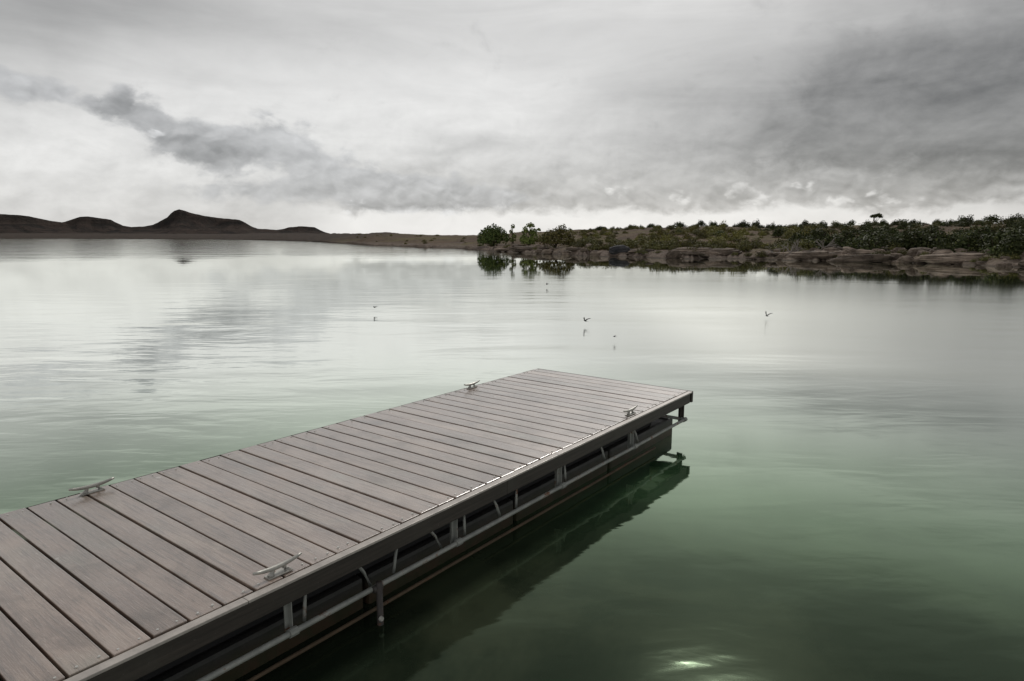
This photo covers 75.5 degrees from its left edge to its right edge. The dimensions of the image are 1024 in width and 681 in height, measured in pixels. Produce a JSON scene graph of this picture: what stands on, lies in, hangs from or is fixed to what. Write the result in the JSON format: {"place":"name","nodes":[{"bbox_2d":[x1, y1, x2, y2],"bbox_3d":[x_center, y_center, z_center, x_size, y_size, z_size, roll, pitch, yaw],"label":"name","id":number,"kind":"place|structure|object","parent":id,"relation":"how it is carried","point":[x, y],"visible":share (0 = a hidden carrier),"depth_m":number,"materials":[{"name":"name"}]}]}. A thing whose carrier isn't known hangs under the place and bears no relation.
{"place":"outdoors","nodes":[
{"label":"outdoors","id":0,"kind":"place"},
{"bbox_2d":[0,214,77,232],"bbox_3d":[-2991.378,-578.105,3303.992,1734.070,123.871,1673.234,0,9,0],"label":"hill","id":1,"kind":"structure","parent":0,"point":[17,224],"depth_m":3546.99,"materials":[{"name":"brown soil"}]},
{"bbox_2d":[62,216,127,233],"bbox_3d":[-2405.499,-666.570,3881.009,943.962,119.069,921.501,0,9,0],"label":"hill","id":2,"kind":"structure","parent":0,"point":[86,224],"depth_m":3790.18,"materials":[{"name":"brown soil"}]},
{"bbox_2d":[105,209,300,233],"bbox_3d":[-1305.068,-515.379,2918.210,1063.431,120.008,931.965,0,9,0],"label":"hill","id":3,"kind":"structure","parent":0,"point":[178,221],"depth_m":2805.53,"materials":[{"name":"stone"}]},
{"bbox_2d":[279,226,329,233],"bbox_3d":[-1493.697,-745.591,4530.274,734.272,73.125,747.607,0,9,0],"label":"hill","id":4,"kind":"structure","parent":0,"point":[303,229],"depth_m":4497.55,"materials":[{"name":"soil"}]},
{"bbox_2d":[0,239,1023,680],"bbox_3d":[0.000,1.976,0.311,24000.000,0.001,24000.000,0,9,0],"label":"water","id":5,"kind":"structure","parent":0,"point":[824,481],"depth_m":7.31,"materials":[{"name":"green liquid"}]},
{"bbox_2d":[0,368,692,680],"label":"floating dock","id":6,"kind":"object","parent":5,"relation":"on","point":[233,565],"visible":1,"depth_m":3.69,"materials":[{"name":"wood"}]},
{"bbox_2d":[0,224,1023,267],"bbox_3d":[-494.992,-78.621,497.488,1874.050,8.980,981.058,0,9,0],"label":"terrain","id":7,"kind":"structure","parent":0,"point":[414,240],"depth_m":137.07,"materials":[{"name":"red soil"}]},
{"bbox_2d":[477,223,509,245],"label":"broadleaf tree","id":8,"kind":"object","parent":7,"relation":"on","point":[492,235],"visible":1,"depth_m":97.90,"materials":[{"name":"green plant"}]},
{"bbox_2d":[509,224,516,244],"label":"slender tree","id":9,"kind":"object","parent":7,"relation":"on","point":[512,239],"visible":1,"depth_m":93.88,"materials":[{"name":"green plant"}]},
{"bbox_2d":[509,246,535,252],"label":"rock shelf","id":10,"kind":"object","parent":7,"relation":"on","point":[519,249],"visible":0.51,"depth_m":81.37,"materials":[{"name":"brown stone"}]},
{"bbox_2d":[519,222,540,245],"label":"broadleaf tree","id":11,"kind":"object","parent":7,"relation":"on","point":[527,239],"visible":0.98,"depth_m":87.87,"materials":[{"name":"green plant"}]},
{"bbox_2d":[536,224,576,247],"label":"spreading tree","id":12,"kind":"object","parent":7,"relation":"on","point":[555,235],"visible":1,"depth_m":81.25,"materials":[{"name":"green plant"}]},
{"bbox_2d":[565,247,583,250],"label":"rock shelf","id":13,"kind":"object","parent":7,"relation":"on","point":[573,249],"visible":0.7,"depth_m":71.15,"materials":[{"name":"brown stone"}]},
{"bbox_2d":[579,239,594,245],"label":"olive bush","id":14,"kind":"object","parent":7,"relation":"on","point":[583,242],"visible":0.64,"depth_m":75.36,"materials":[{"name":"green plant"}]},
{"bbox_2d":[586,242,603,249],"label":"olive bush","id":15,"kind":"object","parent":7,"relation":"on","point":[592,247],"visible":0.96,"depth_m":70.04,"materials":[{"name":"green plant"}]},
{"bbox_2d":[590,250,601,255],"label":"boulder","id":16,"kind":"object","parent":7,"relation":"on","point":[595,253],"visible":0.53,"depth_m":67.07,"materials":[{"name":"stone"}]},
{"bbox_2d":[597,241,612,248],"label":"olive bush","id":17,"kind":"object","parent":7,"relation":"on","point":[605,246],"visible":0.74,"depth_m":70.01,"materials":[{"name":"green plant"}]},
{"bbox_2d":[609,245,630,254],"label":"slate boulder","id":18,"kind":"object","parent":7,"relation":"on","point":[616,249],"visible":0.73,"depth_m":66.74,"materials":[{"name":"grey stone"}]},
{"bbox_2d":[623,239,641,245],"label":"olive bush","id":19,"kind":"object","parent":7,"relation":"on","point":[633,241],"visible":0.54,"depth_m":74.78,"materials":[{"name":"green plant"}]},
{"bbox_2d":[638,244,653,250],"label":"olive bush","id":20,"kind":"object","parent":7,"relation":"on","point":[644,247],"visible":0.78,"depth_m":65.86,"materials":[{"name":"green plant"}]},
{"bbox_2d":[644,242,666,249],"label":"olive bush","id":21,"kind":"object","parent":7,"relation":"on","point":[655,247],"visible":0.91,"depth_m":65.80,"materials":[{"name":"green plant"}]},
{"bbox_2d":[656,226,664,235],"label":"yellow bush","id":22,"kind":"object","parent":7,"relation":"on","point":[659,232],"visible":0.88,"depth_m":97.14,"materials":[{"name":"grey plant"}]},
{"bbox_2d":[663,239,681,247],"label":"olive bush","id":23,"kind":"object","parent":7,"relation":"on","point":[672,243],"visible":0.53,"depth_m":66.80,"materials":[{"name":"green plant"}]},
{"bbox_2d":[666,249,681,257],"bbox_3d":[15.086,-7.972,61.592,1.558,1.002,1.114,5,10,8],"label":"boulder","id":24,"kind":"object","parent":7,"relation":"on","point":[673,253],"visible":0.73,"depth_m":61.16,"materials":[{"name":"grey stone"}]},
{"bbox_2d":[682,232,692,238],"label":"yellow bush","id":25,"kind":"object","parent":7,"relation":"on","point":[687,236],"visible":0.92,"depth_m":82.59,"materials":[{"name":"grey plant"}]},
{"bbox_2d":[680,252,704,254],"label":"rock shelf","id":26,"kind":"object","parent":7,"relation":"on","point":[692,253],"visible":0.99,"depth_m":59.55,"materials":[{"name":"grey stone"}]},
{"bbox_2d":[686,225,698,231],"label":"yellow bush","id":27,"kind":"object","parent":7,"relation":"on","point":[691,229],"visible":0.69,"depth_m":108.19,"materials":[{"name":"grey plant"}]},
{"bbox_2d":[674,247,711,252],"bbox_3d":[17.139,-8.474,62.516,3.811,0.682,1.658,1,13,12],"label":"rock shelf","id":28,"kind":"object","parent":7,"relation":"on","point":[685,249],"visible":0.49,"depth_m":62.01,"materials":[{"name":"stone"}]},
{"bbox_2d":[687,241,705,251],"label":"olive bush","id":29,"kind":"object","parent":7,"relation":"on","point":[697,245],"visible":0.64,"depth_m":62.47,"materials":[{"name":"green plant"}]},
{"bbox_2d":[697,219,706,225],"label":"juniper bush","id":30,"kind":"object","parent":7,"relation":"on","point":[701,223],"visible":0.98,"depth_m":134.55,"materials":[{"name":"green plant"}]},
{"bbox_2d":[698,231,707,237],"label":"olive bush","id":31,"kind":"object","parent":7,"relation":"on","point":[702,235],"visible":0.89,"depth_m":83.11,"materials":[{"name":"green plant"}]},
{"bbox_2d":[703,251,721,254],"bbox_3d":[18.525,-8.098,61.526,2.251,0.395,0.961,10,16,35],"label":"rock shelf","id":32,"kind":"object","parent":7,"relation":"on","point":[712,252],"visible":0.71,"depth_m":61.04,"materials":[{"name":"grey stone"}]},
{"bbox_2d":[702,248,741,255],"bbox_3d":[19.090,-8.202,61.952,4.819,0.818,1.959,-1,11,15],"label":"rock shelf","id":33,"kind":"object","parent":7,"relation":"on","point":[726,251],"visible":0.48,"depth_m":61.13,"materials":[{"name":"stone"}]},
{"bbox_2d":[716,232,729,239],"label":"yellow bush","id":34,"kind":"object","parent":7,"relation":"on","point":[726,236],"visible":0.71,"depth_m":82.13,"materials":[{"name":"grey plant"}]},
{"bbox_2d":[716,241,733,247],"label":"olive bush","id":35,"kind":"object","parent":7,"relation":"on","point":[722,243],"visible":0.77,"depth_m":65.87,"materials":[{"name":"green plant"}]},
{"bbox_2d":[737,241,751,251],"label":"olive bush","id":36,"kind":"object","parent":7,"relation":"on","point":[746,247],"visible":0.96,"depth_m":62.87,"materials":[{"name":"green plant"}]},
{"bbox_2d":[750,237,763,245],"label":"olive bush","id":37,"kind":"object","parent":7,"relation":"on","point":[756,240],"visible":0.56,"depth_m":69.64,"materials":[{"name":"green plant"}]},
{"bbox_2d":[755,250,768,256],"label":"olive bush","id":38,"kind":"object","parent":7,"relation":"on","point":[761,254],"visible":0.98,"depth_m":57.62,"materials":[{"name":"green plant"}]},
{"bbox_2d":[759,242,779,248],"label":"olive bush","id":39,"kind":"object","parent":7,"relation":"on","point":[770,245],"visible":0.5,"depth_m":65.75,"materials":[{"name":"green plant"}]},
{"bbox_2d":[772,225,783,236],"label":"juniper bush","id":40,"kind":"object","parent":7,"relation":"on","point":[778,231],"visible":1,"depth_m":84.13,"materials":[{"name":"green plant"}]},
{"bbox_2d":[770,242,791,250],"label":"olive bush","id":41,"kind":"object","parent":7,"relation":"on","point":[782,244],"visible":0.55,"depth_m":61.33,"materials":[{"name":"green plant"}]},
{"bbox_2d":[764,243,799,253],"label":"dead branches","id":42,"kind":"object","parent":7,"relation":"on","point":[783,249],"visible":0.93,"depth_m":57.59,"materials":[{"name":"brown wood"}]},
{"bbox_2d":[781,231,794,238],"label":"olive bush","id":43,"kind":"object","parent":7,"relation":"on","point":[787,234],"visible":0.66,"depth_m":79.06,"materials":[{"name":"green plant"}]},
{"bbox_2d":[784,231,808,242],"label":"juniper bush","id":44,"kind":"object","parent":7,"relation":"on","point":[793,237],"visible":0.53,"depth_m":68.30,"materials":[{"name":"green plant"}]},
{"bbox_2d":[798,238,817,248],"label":"olive bush","id":45,"kind":"object","parent":7,"relation":"on","point":[805,243],"visible":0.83,"depth_m":61.32,"materials":[{"name":"green plant"}]},
{"bbox_2d":[784,251,837,259],"bbox_3d":[25.237,-7.195,56.010,4.198,0.696,1.793,0,11,21],"label":"rock shelf","id":46,"kind":"object","parent":7,"relation":"on","point":[820,255],"visible":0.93,"depth_m":55.32,"materials":[{"name":"grey stone"}]},
{"bbox_2d":[802,235,824,248],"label":"juniper bush","id":47,"kind":"object","parent":7,"relation":"on","point":[810,238],"visible":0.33,"depth_m":62.01,"materials":[{"name":"green plant"}]},
{"bbox_2d":[804,227,830,239],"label":"juniper bush","id":48,"kind":"object","parent":7,"relation":"on","point":[817,233],"visible":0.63,"depth_m":71.47,"materials":[{"name":"green plant"}]},
{"bbox_2d":[816,238,838,246],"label":"dead branches","id":49,"kind":"object","parent":7,"relation":"on","point":[832,244],"visible":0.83,"depth_m":59.18,"materials":[{"name":"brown wood"}]},
{"bbox_2d":[823,247,840,250],"bbox_3d":[27.336,-7.557,56.600,1.481,0.823,1.143,8,15,24],"label":"boulder","id":50,"kind":"object","parent":7,"relation":"on","point":[830,249],"visible":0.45,"depth_m":56.27,"materials":[{"name":"stone"}]},
{"bbox_2d":[816,233,850,247],"bbox_3d":[30.068,-9.012,61.267,4.224,1.963,3.620,-4,10,-24],"label":"juniper bush","id":51,"kind":"object","parent":7,"relation":"on","point":[840,240],"visible":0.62,"depth_m":61.20,"materials":[{"name":"green plant"}]},
{"bbox_2d":[841,248,856,254],"bbox_3d":[28.178,-7.233,54.995,1.506,0.856,1.077,7,14,18],"label":"boulder","id":52,"kind":"object","parent":7,"relation":"on","point":[846,251],"visible":0.5,"depth_m":54.80,"materials":[{"name":"stone"}]},
{"bbox_2d":[841,226,857,240],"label":"juniper bush","id":53,"kind":"object","parent":7,"relation":"on","point":[851,234],"visible":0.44,"depth_m":68.47,"materials":[{"name":"green plant"}]},
{"bbox_2d":[844,236,867,248],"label":"juniper bush","id":54,"kind":"object","parent":7,"relation":"on","point":[852,243],"visible":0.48,"depth_m":57.69,"materials":[{"name":"green plant"}]},
{"bbox_2d":[843,252,869,255],"bbox_3d":[28.211,-6.954,53.866,2.221,0.419,0.949,1,5,16],"label":"rock shelf","id":55,"kind":"object","parent":7,"relation":"on","point":[858,253],"visible":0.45,"depth_m":53.59,"materials":[{"name":"stone"}]},
{"bbox_2d":[828,254,894,261],"bbox_3d":[27.553,-6.422,52.240,4.770,0.712,2.038,0,6,25],"label":"rock shelf","id":56,"kind":"object","parent":7,"relation":"on","point":[868,258],"visible":0.81,"depth_m":51.40,"materials":[{"name":"brown stone"}]},
{"bbox_2d":[854,224,870,234],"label":"juniper bush","id":57,"kind":"object","parent":7,"relation":"on","point":[864,227],"visible":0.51,"depth_m":85.65,"materials":[{"name":"green plant"}]},
{"bbox_2d":[852,249,877,253],"bbox_3d":[28.882,-7.155,54.288,1.191,0.588,2.929,-3,10,-44],"label":"rock shelf","id":58,"kind":"object","parent":7,"relation":"on","point":[861,250],"visible":0.37,"depth_m":53.93,"materials":[{"name":"grey stone"}]},
{"bbox_2d":[852,236,888,250],"bbox_3d":[30.291,-8.003,55.770,2.654,1.611,2.559,8,12,40],"label":"juniper bush","id":59,"kind":"object","parent":7,"relation":"on","point":[872,244],"visible":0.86,"depth_m":55.70,"materials":[{"name":"green plant"}]},
{"bbox_2d":[870,213,882,220],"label":"lollipop tree","id":60,"kind":"object","parent":7,"relation":"on","point":[878,215],"visible":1,"depth_m":121.09,"materials":[{"name":"green plant"}]},
{"bbox_2d":[871,227,889,235],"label":"juniper bush","id":61,"kind":"object","parent":7,"relation":"on","point":[875,233],"visible":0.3,"depth_m":67.02,"materials":[{"name":"green plant"}]},
{"bbox_2d":[877,219,888,225],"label":"juniper bush","id":62,"kind":"object","parent":7,"relation":"on","point":[883,223],"visible":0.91,"depth_m":105.35,"materials":[{"name":"green plant"}]},
{"bbox_2d":[875,228,891,242],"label":"juniper bush","id":63,"kind":"object","parent":7,"relation":"on","point":[884,237],"visible":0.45,"depth_m":57.45,"materials":[{"name":"green plant"}]},
{"bbox_2d":[881,237,896,246],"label":"juniper bush","id":64,"kind":"object","parent":7,"relation":"on","point":[887,243],"visible":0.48,"depth_m":56.15,"materials":[{"name":"green plant"}]},
{"bbox_2d":[884,226,898,234],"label":"juniper bush","id":65,"kind":"object","parent":7,"relation":"on","point":[893,230],"visible":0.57,"depth_m":81.96,"materials":[{"name":"green plant"}]},
{"bbox_2d":[884,242,902,250],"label":"olive bush","id":66,"kind":"object","parent":7,"relation":"on","point":[891,247],"visible":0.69,"depth_m":55.53,"materials":[{"name":"green plant"}]},
{"bbox_2d":[892,247,906,252],"bbox_3d":[31.567,-7.261,53.910,1.100,0.651,0.804,3,13,20],"label":"boulder","id":67,"kind":"object","parent":7,"relation":"on","point":[896,249],"visible":0.48,"depth_m":53.72,"materials":[{"name":"brown stone"}]},
{"bbox_2d":[897,219,910,229],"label":"juniper bush","id":68,"kind":"object","parent":7,"relation":"on","point":[904,224],"visible":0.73,"depth_m":95.29,"materials":[{"name":"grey plant"}]},
{"bbox_2d":[897,256,912,262],"bbox_3d":[29.926,-6.117,50.325,1.159,0.603,0.828,3,12,14],"label":"boulder","id":69,"kind":"object","parent":7,"relation":"on","point":[905,259],"visible":0.84,"depth_m":50.03,"materials":[{"name":"stone"}]},
{"bbox_2d":[892,226,923,248],"bbox_3d":[33.313,-8.486,55.310,2.432,2.362,2.556,-3,9,-16],"label":"juniper bush","id":70,"kind":"object","parent":7,"relation":"on","point":[907,238],"visible":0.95,"depth_m":55.02,"materials":[{"name":"green plant"}]},
{"bbox_2d":[906,248,925,255],"bbox_3d":[31.759,-6.812,51.977,1.502,0.933,1.020,-2,12,17],"label":"boulder","id":71,"kind":"object","parent":7,"relation":"on","point":[912,251],"visible":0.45,"depth_m":51.65,"materials":[{"name":"grey stone"}]},
{"bbox_2d":[908,225,929,246],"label":"juniper bush","id":72,"kind":"object","parent":7,"relation":"on","point":[920,232],"visible":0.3,"depth_m":55.30,"materials":[{"name":"green plant"}]},
{"bbox_2d":[909,233,941,248],"bbox_3d":[34.541,-8.186,55.457,3.440,1.733,4.305,-4,10,-24],"label":"juniper bush","id":73,"kind":"object","parent":7,"relation":"on","point":[927,244],"visible":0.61,"depth_m":54.56,"materials":[{"name":"green plant"}]},
{"bbox_2d":[926,224,955,246],"bbox_3d":[35.316,-8.355,54.361,2.426,2.426,2.308,-2,9,-9],"label":"juniper bush","id":74,"kind":"object","parent":7,"relation":"on","point":[936,238],"visible":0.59,"depth_m":54.19,"materials":[{"name":"green plant"}]},
{"bbox_2d":[933,249,952,253],"bbox_3d":[32.558,-6.460,50.008,1.602,0.893,1.145,6,15,44],"label":"boulder","id":75,"kind":"object","parent":7,"relation":"on","point":[946,251],"visible":0.26,"depth_m":49.61,"materials":[{"name":"stone"}]},
{"bbox_2d":[938,220,951,225],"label":"juniper bush","id":76,"kind":"object","parent":7,"relation":"on","point":[943,222],"visible":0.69,"depth_m":105.24,"materials":[{"name":"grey plant"}]},
{"bbox_2d":[936,238,955,252],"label":"juniper bush","id":77,"kind":"object","parent":7,"relation":"on","point":[946,245],"visible":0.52,"depth_m":50.11,"materials":[{"name":"green plant"}]},
{"bbox_2d":[916,252,989,263],"bbox_3d":[32.353,-5.997,48.275,5.020,0.767,2.041,2,12,31],"label":"rock shelf","id":78,"kind":"object","parent":7,"relation":"on","point":[952,258],"visible":0.78,"depth_m":47.76,"materials":[{"name":"stone"}]},
{"bbox_2d":[950,229,963,238],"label":"juniper bush","id":79,"kind":"object","parent":7,"relation":"on","point":[957,232],"visible":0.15,"depth_m":64.14,"materials":[{"name":"green plant"}]},
{"bbox_2d":[953,227,969,235],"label":"juniper bush","id":80,"kind":"object","parent":7,"relation":"on","point":[963,230],"visible":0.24,"depth_m":68.88,"materials":[{"name":"green plant"}]},
{"bbox_2d":[954,248,969,252],"bbox_3d":[34.522,-6.685,50.945,1.503,0.872,1.160,3,8,15],"label":"boulder","id":81,"kind":"object","parent":7,"relation":"on","point":[959,250],"visible":0.29,"depth_m":50.58,"materials":[{"name":"grey stone"}]},
{"bbox_2d":[951,240,973,252],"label":"juniper bush","id":82,"kind":"object","parent":7,"relation":"on","point":[958,246],"visible":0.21,"depth_m":51.26,"materials":[{"name":"green plant"}]},
{"bbox_2d":[955,221,973,226],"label":"juniper bush","id":83,"kind":"object","parent":7,"relation":"on","point":[965,223],"visible":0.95,"depth_m":92.96,"materials":[{"name":"green plant"}]},
{"bbox_2d":[952,226,982,250],"bbox_3d":[35.275,-7.640,51.185,2.429,2.496,2.311,-2,9,-15],"label":"juniper bush","id":84,"kind":"object","parent":7,"relation":"on","point":[965,240],"visible":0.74,"depth_m":50.95,"materials":[{"name":"green plant"}]},
{"bbox_2d":[963,214,973,223],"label":"juniper bush","id":85,"kind":"object","parent":7,"relation":"on","point":[968,219],"visible":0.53,"depth_m":106.56,"materials":[{"name":"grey plant"}]},
{"bbox_2d":[968,220,993,236],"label":"juniper bush","id":86,"kind":"object","parent":7,"relation":"on","point":[986,230],"visible":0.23,"depth_m":60.46,"materials":[{"name":"green plant"}]},
{"bbox_2d":[976,254,990,260],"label":"olive bush","id":87,"kind":"object","parent":7,"relation":"on","point":[985,259],"visible":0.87,"depth_m":46.40,"materials":[{"name":"green plant"}]},
{"bbox_2d":[975,224,998,231],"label":"olive bush","id":88,"kind":"object","parent":7,"relation":"on","point":[991,227],"visible":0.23,"depth_m":74.78,"materials":[{"name":"green plant"}]},
{"bbox_2d":[970,231,1004,251],"bbox_3d":[35.849,-7.076,49.057,2.720,2.097,2.821,-6,11,-32],"label":"juniper bush","id":89,"kind":"object","parent":7,"relation":"on","point":[994,239],"visible":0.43,"depth_m":49.25,"materials":[{"name":"green plant"}]},
{"bbox_2d":[977,243,1001,254],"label":"juniper bush","id":90,"kind":"object","parent":7,"relation":"on","point":[993,249],"visible":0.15,"depth_m":47.09,"materials":[{"name":"green plant"}]},
{"bbox_2d":[980,214,1004,223],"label":"juniper bush","id":91,"kind":"object","parent":7,"relation":"on","point":[994,218],"visible":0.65,"depth_m":108.18,"materials":[{"name":"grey plant"}]},
{"bbox_2d":[986,252,1011,258],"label":"olive bush","id":92,"kind":"object","parent":7,"relation":"on","point":[1000,255],"visible":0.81,"depth_m":45.63,"materials":[{"name":"green plant"}]},
{"bbox_2d":[983,227,1023,242],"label":"juniper bush","id":93,"kind":"object","parent":7,"relation":"on","point":[1001,232],"visible":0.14,"depth_m":54.17,"materials":[{"name":"green plant"}]},
{"bbox_2d":[995,234,1021,256],"bbox_3d":[34.650,-6.449,45.917,1.760,1.900,1.850,3,10,20],"label":"juniper bush","id":94,"kind":"object","parent":7,"relation":"on","point":[1007,248],"visible":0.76,"depth_m":45.75,"materials":[{"name":"green plant"}]},
{"bbox_2d":[993,226,1023,253],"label":"juniper bush","id":95,"kind":"object","parent":7,"relation":"on","point":[1009,233],"visible":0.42,"depth_m":46.14,"materials":[{"name":"green plant"}]},
{"bbox_2d":[997,228,1023,238],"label":"juniper bush","id":96,"kind":"object","parent":7,"relation":"on","point":[1011,231],"visible":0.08,"depth_m":52.80,"materials":[{"name":"green plant"}]},
{"bbox_2d":[1004,218,1017,226],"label":"juniper bush","id":97,"kind":"object","parent":7,"relation":"on","point":[1009,223],"visible":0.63,"depth_m":88.31,"materials":[{"name":"green plant"}]},
{"bbox_2d":[1001,234,1023,254],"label":"juniper bush","id":98,"kind":"object","parent":7,"relation":"on","point":[1019,250],"visible":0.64,"depth_m":45.49,"materials":[{"name":"green plant"}]},
{"bbox_2d":[1005,213,1023,220],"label":"juniper bush","id":99,"kind":"object","parent":7,"relation":"on","point":[1019,216],"visible":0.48,"depth_m":105.39,"materials":[{"name":"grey plant"}]},
{"bbox_2d":[1008,252,1021,258],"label":"olive bush","id":100,"kind":"object","parent":7,"relation":"on","point":[1014,257],"visible":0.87,"depth_m":45.00,"materials":[{"name":"green plant"}]},
{"bbox_2d":[0,0,1023,234],"label":"sky","id":101,"kind":"structure","parent":0,"point":[426,117],"materials":[{"name":"grey"}]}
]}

